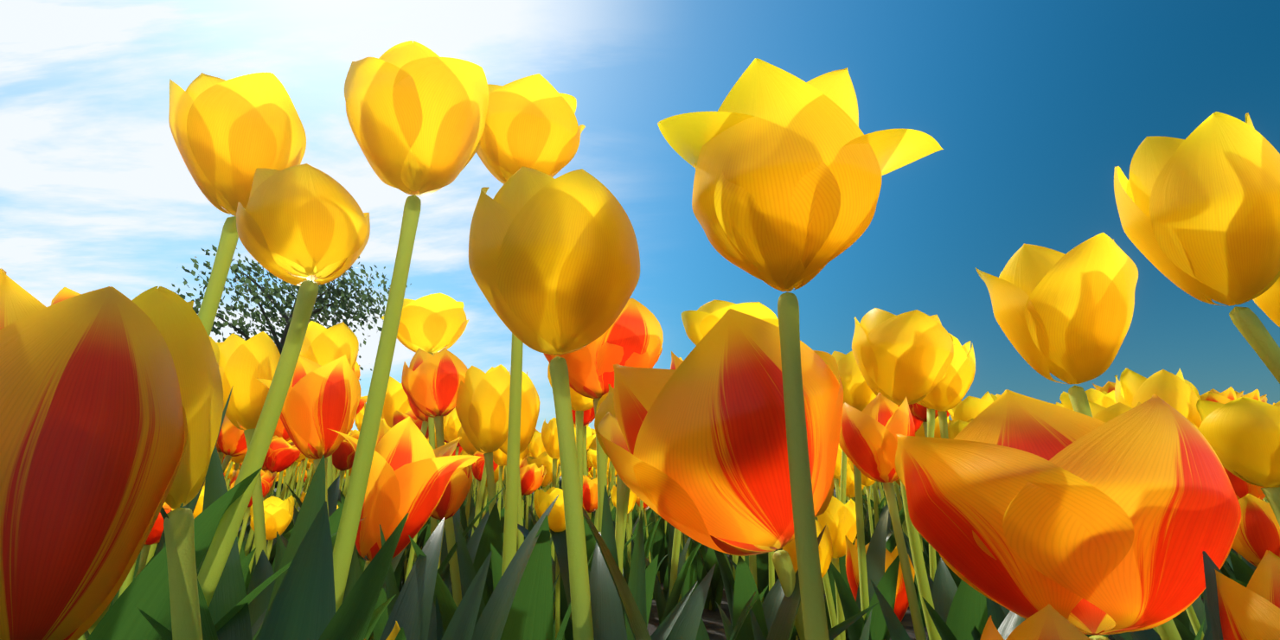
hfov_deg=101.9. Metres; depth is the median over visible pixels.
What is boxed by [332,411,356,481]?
tulip field
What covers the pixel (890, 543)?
tulip
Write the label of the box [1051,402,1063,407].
tulip field
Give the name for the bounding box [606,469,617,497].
tulip field
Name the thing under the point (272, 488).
tulip field
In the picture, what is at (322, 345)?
tulip
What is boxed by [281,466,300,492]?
tulip field
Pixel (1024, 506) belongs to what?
tulip
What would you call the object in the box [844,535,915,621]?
tulip
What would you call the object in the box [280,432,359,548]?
tulip
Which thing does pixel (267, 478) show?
tulip
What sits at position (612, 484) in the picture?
tulip field
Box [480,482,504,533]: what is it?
tulip field
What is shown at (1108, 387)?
tulip field
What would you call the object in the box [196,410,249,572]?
tulip field
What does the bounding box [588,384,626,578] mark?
tulip
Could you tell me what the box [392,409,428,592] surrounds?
tulip
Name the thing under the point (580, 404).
tulip
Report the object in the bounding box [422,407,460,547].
tulip
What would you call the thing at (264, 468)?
tulip field
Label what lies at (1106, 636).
tulip field
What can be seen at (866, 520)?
tulip field
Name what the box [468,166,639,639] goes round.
tulip
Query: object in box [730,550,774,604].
tulip field
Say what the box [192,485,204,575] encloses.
tulip field
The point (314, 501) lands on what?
tulip leaf
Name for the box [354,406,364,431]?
tulip field
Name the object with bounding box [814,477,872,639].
leaf
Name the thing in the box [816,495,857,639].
tulip
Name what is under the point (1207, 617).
tulip leaf
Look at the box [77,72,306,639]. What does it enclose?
tulip
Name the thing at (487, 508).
tulip field
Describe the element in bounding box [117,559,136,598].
tulip field
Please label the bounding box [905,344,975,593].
tulip
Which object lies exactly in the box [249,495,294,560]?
tulip
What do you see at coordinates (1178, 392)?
tulip
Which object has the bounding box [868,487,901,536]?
tulip field
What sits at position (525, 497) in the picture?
tulip field
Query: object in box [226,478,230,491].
tulip field
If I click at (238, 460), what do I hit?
tulip field
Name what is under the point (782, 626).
tulip leaf clump
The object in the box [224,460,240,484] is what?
tulip field
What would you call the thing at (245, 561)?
tulip leaf clump
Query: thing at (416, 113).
tulip
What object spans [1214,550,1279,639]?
tulip
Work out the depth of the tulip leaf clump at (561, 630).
0.23 m
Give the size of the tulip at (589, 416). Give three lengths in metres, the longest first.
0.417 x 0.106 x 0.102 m
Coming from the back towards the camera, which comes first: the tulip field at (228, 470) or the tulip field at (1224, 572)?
the tulip field at (228, 470)
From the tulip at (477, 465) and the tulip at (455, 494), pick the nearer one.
the tulip at (455, 494)
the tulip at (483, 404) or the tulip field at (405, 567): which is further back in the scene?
the tulip field at (405, 567)
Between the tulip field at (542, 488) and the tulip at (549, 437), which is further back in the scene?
the tulip field at (542, 488)
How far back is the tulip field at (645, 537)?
1.40 m
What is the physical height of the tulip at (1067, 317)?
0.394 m
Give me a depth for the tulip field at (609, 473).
2.01 m
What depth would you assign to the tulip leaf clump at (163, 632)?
0.22 m
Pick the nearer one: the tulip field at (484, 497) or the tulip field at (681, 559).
the tulip field at (681, 559)
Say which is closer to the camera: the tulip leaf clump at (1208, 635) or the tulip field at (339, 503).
the tulip leaf clump at (1208, 635)
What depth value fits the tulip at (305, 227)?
0.28 m
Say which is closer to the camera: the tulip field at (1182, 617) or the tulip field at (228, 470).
the tulip field at (1182, 617)
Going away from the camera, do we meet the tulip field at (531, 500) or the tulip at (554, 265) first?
the tulip at (554, 265)
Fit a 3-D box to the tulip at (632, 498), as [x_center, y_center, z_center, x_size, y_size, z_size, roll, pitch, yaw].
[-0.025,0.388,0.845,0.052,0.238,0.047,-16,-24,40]
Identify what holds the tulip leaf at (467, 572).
on the soil
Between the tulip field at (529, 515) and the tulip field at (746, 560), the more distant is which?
the tulip field at (529, 515)
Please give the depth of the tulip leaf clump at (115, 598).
0.38 m
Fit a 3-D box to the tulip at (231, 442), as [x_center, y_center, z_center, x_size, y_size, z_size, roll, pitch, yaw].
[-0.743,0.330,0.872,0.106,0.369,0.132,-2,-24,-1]
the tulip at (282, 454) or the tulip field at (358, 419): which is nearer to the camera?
the tulip at (282, 454)
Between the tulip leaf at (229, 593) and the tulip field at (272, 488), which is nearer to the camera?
the tulip leaf at (229, 593)
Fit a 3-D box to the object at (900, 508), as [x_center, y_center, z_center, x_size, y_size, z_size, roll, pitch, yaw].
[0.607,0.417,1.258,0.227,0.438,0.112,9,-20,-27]
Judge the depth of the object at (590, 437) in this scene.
1.32 m
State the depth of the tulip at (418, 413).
0.93 m
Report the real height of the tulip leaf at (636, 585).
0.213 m
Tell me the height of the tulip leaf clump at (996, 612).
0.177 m
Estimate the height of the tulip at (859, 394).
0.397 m
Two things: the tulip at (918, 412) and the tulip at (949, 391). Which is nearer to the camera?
the tulip at (949, 391)
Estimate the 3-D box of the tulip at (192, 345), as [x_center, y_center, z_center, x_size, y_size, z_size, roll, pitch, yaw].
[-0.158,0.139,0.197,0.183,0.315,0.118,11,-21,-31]
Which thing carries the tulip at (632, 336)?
on the soil
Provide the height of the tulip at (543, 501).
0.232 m
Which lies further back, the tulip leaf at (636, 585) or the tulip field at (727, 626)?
the tulip field at (727, 626)
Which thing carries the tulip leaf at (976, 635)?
on the soil
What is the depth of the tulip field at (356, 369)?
1.07 m
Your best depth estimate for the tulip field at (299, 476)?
1.80 m
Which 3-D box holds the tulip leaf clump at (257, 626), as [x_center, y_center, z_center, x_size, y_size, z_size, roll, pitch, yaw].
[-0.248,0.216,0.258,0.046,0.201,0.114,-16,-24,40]
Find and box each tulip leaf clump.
[83,608,267,639]
[111,574,134,606]
[135,606,172,639]
[154,510,255,576]
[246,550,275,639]
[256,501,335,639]
[274,531,285,573]
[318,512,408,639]
[356,551,449,639]
[394,627,406,639]
[408,535,552,632]
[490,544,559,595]
[555,544,596,639]
[557,471,825,639]
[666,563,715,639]
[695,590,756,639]
[731,596,758,639]
[921,596,1005,639]
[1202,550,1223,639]
[1203,620,1213,639]
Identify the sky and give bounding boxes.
[0,0,1279,488]
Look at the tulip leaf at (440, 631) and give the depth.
0.27 m
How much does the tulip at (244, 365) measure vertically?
0.395 m
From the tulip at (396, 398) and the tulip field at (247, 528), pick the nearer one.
the tulip at (396, 398)
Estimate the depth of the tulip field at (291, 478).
1.95 m
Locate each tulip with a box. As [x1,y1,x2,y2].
[0,268,187,639]
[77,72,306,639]
[86,163,370,639]
[131,286,492,639]
[160,40,488,639]
[218,331,344,563]
[256,354,520,575]
[299,320,406,592]
[329,416,484,603]
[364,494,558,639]
[381,293,499,597]
[401,348,503,607]
[455,364,563,595]
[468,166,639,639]
[476,73,585,639]
[486,366,552,549]
[543,298,663,627]
[597,308,1025,639]
[657,57,944,639]
[681,299,779,625]
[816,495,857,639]
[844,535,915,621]
[851,307,987,639]
[895,389,1241,639]
[975,232,1182,639]
[979,603,1090,639]
[1113,111,1279,383]
[1114,368,1254,598]
[1190,396,1279,525]
[1214,550,1279,639]
[1253,275,1279,326]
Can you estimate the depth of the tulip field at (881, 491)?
2.14 m
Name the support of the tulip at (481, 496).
on the soil
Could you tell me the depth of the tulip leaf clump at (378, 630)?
0.36 m
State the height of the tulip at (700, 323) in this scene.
0.510 m
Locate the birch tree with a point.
(346, 304)
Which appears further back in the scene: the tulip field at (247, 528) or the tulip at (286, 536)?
the tulip field at (247, 528)
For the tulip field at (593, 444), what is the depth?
1.78 m
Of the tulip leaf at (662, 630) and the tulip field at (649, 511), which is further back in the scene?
the tulip field at (649, 511)
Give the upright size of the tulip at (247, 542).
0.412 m
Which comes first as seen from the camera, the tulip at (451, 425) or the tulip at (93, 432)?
the tulip at (93, 432)
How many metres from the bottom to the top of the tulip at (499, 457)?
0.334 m
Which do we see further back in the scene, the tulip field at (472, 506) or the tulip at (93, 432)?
the tulip field at (472, 506)
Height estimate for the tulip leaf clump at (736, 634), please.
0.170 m
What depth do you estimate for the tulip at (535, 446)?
1.50 m
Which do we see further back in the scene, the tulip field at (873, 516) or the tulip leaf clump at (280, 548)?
the tulip field at (873, 516)
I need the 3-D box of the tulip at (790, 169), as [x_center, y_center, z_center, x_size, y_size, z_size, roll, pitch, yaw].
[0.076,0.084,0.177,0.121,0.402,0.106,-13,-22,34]
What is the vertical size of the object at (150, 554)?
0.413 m
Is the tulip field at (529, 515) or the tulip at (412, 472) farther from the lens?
the tulip field at (529, 515)
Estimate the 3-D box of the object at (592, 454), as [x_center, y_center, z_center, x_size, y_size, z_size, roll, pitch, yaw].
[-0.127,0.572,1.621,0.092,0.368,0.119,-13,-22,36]
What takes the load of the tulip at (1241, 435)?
on the soil
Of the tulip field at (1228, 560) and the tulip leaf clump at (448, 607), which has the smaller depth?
the tulip leaf clump at (448, 607)
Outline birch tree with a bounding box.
[171,244,411,380]
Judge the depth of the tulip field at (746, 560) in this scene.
0.87 m
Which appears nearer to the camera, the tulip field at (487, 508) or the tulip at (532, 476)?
the tulip at (532, 476)
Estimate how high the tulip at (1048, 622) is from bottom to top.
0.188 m
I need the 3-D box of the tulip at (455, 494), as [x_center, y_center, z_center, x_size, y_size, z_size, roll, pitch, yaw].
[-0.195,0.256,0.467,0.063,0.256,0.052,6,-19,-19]
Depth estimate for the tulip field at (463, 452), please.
1.55 m
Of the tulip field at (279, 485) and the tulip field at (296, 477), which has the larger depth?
the tulip field at (296, 477)
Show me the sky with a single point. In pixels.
(1033, 106)
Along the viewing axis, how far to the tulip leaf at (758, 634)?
0.38 m
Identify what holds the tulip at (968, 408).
on the soil
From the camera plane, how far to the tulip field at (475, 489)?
2.66 m
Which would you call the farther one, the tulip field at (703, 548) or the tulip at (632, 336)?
the tulip field at (703, 548)
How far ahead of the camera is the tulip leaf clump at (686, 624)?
0.26 m
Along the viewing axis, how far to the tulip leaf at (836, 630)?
0.32 m
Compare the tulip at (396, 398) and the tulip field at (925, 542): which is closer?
the tulip at (396, 398)
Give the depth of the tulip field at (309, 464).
2.39 m
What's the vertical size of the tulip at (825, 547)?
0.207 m
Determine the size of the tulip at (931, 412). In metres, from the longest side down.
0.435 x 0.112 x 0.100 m
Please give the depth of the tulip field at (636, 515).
1.58 m
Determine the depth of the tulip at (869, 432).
0.41 m
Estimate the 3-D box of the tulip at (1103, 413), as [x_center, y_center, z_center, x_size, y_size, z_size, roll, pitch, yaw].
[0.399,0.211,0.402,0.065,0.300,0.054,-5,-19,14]
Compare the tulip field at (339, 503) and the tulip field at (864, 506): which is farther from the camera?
the tulip field at (864, 506)
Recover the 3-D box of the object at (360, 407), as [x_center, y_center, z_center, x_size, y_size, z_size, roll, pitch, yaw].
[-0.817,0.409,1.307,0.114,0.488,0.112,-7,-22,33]
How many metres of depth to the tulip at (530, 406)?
0.79 m
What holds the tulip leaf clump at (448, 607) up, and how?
on the soil
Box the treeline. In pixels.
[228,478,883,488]
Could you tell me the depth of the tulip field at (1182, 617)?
0.68 m
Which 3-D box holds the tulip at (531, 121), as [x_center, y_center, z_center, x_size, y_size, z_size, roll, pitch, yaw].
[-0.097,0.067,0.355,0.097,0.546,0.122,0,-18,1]
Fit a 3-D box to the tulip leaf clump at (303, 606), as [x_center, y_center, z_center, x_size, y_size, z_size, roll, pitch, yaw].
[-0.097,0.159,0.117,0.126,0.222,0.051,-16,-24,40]
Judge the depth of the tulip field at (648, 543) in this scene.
0.99 m
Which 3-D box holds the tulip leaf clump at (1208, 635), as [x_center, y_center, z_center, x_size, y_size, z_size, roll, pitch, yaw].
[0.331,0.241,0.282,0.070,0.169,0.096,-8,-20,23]
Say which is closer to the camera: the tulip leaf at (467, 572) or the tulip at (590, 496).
the tulip leaf at (467, 572)
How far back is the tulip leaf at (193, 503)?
0.35 m
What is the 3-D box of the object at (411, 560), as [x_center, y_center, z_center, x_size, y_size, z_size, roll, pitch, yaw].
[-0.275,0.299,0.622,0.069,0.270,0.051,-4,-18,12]
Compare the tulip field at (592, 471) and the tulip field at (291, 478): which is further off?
the tulip field at (592, 471)
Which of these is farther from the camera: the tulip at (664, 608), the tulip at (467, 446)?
the tulip at (467, 446)
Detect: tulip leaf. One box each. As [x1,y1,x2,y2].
[161,501,190,549]
[167,621,172,632]
[188,385,233,512]
[197,445,252,639]
[262,454,325,624]
[379,524,399,618]
[435,595,444,639]
[455,518,485,626]
[601,485,626,628]
[624,510,646,639]
[650,581,697,639]
[748,605,765,639]
[827,601,880,639]
[971,626,981,639]
[1203,588,1209,627]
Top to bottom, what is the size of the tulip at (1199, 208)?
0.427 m
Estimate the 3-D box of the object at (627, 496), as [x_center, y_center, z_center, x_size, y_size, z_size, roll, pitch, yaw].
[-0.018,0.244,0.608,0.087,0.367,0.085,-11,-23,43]
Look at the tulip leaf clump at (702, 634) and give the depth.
0.38 m
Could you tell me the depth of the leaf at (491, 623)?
0.26 m
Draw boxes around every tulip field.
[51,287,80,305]
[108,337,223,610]
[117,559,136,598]
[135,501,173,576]
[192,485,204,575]
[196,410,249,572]
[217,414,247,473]
[224,460,233,480]
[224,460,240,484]
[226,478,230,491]
[230,453,246,471]
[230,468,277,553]
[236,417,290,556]
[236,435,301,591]
[236,461,267,537]
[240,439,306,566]
[241,491,274,540]
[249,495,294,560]
[268,472,277,496]
[271,467,289,567]
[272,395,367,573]
[274,470,294,558]
[275,361,360,549]
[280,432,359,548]
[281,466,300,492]
[285,460,300,500]
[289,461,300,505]
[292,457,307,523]
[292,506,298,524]
[294,458,305,506]
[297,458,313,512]
[300,460,311,496]
[300,491,307,502]
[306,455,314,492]
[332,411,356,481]
[337,430,355,507]
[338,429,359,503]
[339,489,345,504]
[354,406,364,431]
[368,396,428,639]
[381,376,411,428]
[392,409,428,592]
[401,542,420,588]
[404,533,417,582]
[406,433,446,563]
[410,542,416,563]
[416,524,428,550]
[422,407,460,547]
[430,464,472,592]
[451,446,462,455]
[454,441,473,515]
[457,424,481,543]
[459,448,483,506]
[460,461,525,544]
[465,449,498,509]
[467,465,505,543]
[468,483,481,524]
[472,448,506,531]
[473,477,475,503]
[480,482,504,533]
[482,486,486,513]
[486,498,488,512]
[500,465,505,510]
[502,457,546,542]
[502,481,534,527]
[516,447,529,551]
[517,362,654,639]
[520,454,530,539]
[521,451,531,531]
[523,428,543,517]
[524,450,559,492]
[524,452,532,529]
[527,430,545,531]
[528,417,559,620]
[529,493,532,509]
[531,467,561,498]
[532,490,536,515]
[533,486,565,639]
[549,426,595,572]
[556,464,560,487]
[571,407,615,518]
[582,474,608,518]
[586,431,596,512]
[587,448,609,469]
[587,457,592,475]
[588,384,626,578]
[589,467,597,477]
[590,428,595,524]
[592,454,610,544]
[593,460,615,518]
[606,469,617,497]
[609,464,615,523]
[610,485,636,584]
[612,505,652,543]
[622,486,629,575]
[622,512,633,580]
[623,499,661,567]
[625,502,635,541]
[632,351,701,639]
[632,505,639,524]
[632,509,654,569]
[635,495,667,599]
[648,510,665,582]
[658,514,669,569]
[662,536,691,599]
[665,527,691,601]
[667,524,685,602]
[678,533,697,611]
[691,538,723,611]
[691,540,708,587]
[715,556,768,639]
[728,554,732,570]
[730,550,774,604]
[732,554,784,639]
[744,555,761,594]
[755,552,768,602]
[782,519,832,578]
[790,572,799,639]
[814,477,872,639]
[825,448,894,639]
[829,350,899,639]
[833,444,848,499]
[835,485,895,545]
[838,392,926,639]
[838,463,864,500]
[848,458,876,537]
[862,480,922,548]
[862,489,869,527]
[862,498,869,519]
[863,486,872,531]
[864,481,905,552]
[864,506,871,530]
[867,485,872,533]
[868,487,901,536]
[877,481,886,505]
[878,481,887,506]
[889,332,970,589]
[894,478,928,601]
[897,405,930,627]
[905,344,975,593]
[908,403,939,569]
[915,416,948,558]
[922,537,928,554]
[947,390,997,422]
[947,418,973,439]
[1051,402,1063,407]
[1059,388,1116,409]
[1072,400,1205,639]
[1084,633,1108,637]
[1092,381,1115,393]
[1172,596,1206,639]
[1175,595,1201,630]
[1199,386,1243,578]
[1218,402,1235,579]
[1220,559,1230,577]
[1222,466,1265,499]
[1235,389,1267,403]
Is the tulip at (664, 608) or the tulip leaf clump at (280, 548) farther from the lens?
the tulip at (664, 608)
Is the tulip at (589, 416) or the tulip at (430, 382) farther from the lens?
the tulip at (589, 416)
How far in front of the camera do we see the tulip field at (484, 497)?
1.47 m
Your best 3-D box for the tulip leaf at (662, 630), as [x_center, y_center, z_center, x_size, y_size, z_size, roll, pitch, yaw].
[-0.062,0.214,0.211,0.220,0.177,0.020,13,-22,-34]
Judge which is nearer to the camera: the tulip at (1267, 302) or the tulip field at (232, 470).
the tulip at (1267, 302)
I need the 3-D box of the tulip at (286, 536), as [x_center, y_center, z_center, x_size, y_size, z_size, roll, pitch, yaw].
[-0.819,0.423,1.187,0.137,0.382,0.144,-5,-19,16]
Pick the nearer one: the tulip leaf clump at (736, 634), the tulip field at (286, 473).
the tulip leaf clump at (736, 634)
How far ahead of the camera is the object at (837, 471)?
0.86 m
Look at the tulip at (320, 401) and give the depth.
0.46 m
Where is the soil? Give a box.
[271,488,1203,639]
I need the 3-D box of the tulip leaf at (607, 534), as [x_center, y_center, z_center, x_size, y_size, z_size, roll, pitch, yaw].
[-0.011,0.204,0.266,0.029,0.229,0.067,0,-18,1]
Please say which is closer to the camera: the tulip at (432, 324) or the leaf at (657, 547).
the tulip at (432, 324)
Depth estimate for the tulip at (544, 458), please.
1.03 m
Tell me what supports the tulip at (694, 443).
on the soil
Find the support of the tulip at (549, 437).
on the soil
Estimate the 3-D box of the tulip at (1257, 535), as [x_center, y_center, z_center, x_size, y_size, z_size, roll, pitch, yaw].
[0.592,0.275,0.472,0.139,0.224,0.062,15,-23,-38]
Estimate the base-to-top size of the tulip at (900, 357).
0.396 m
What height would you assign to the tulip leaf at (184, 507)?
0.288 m

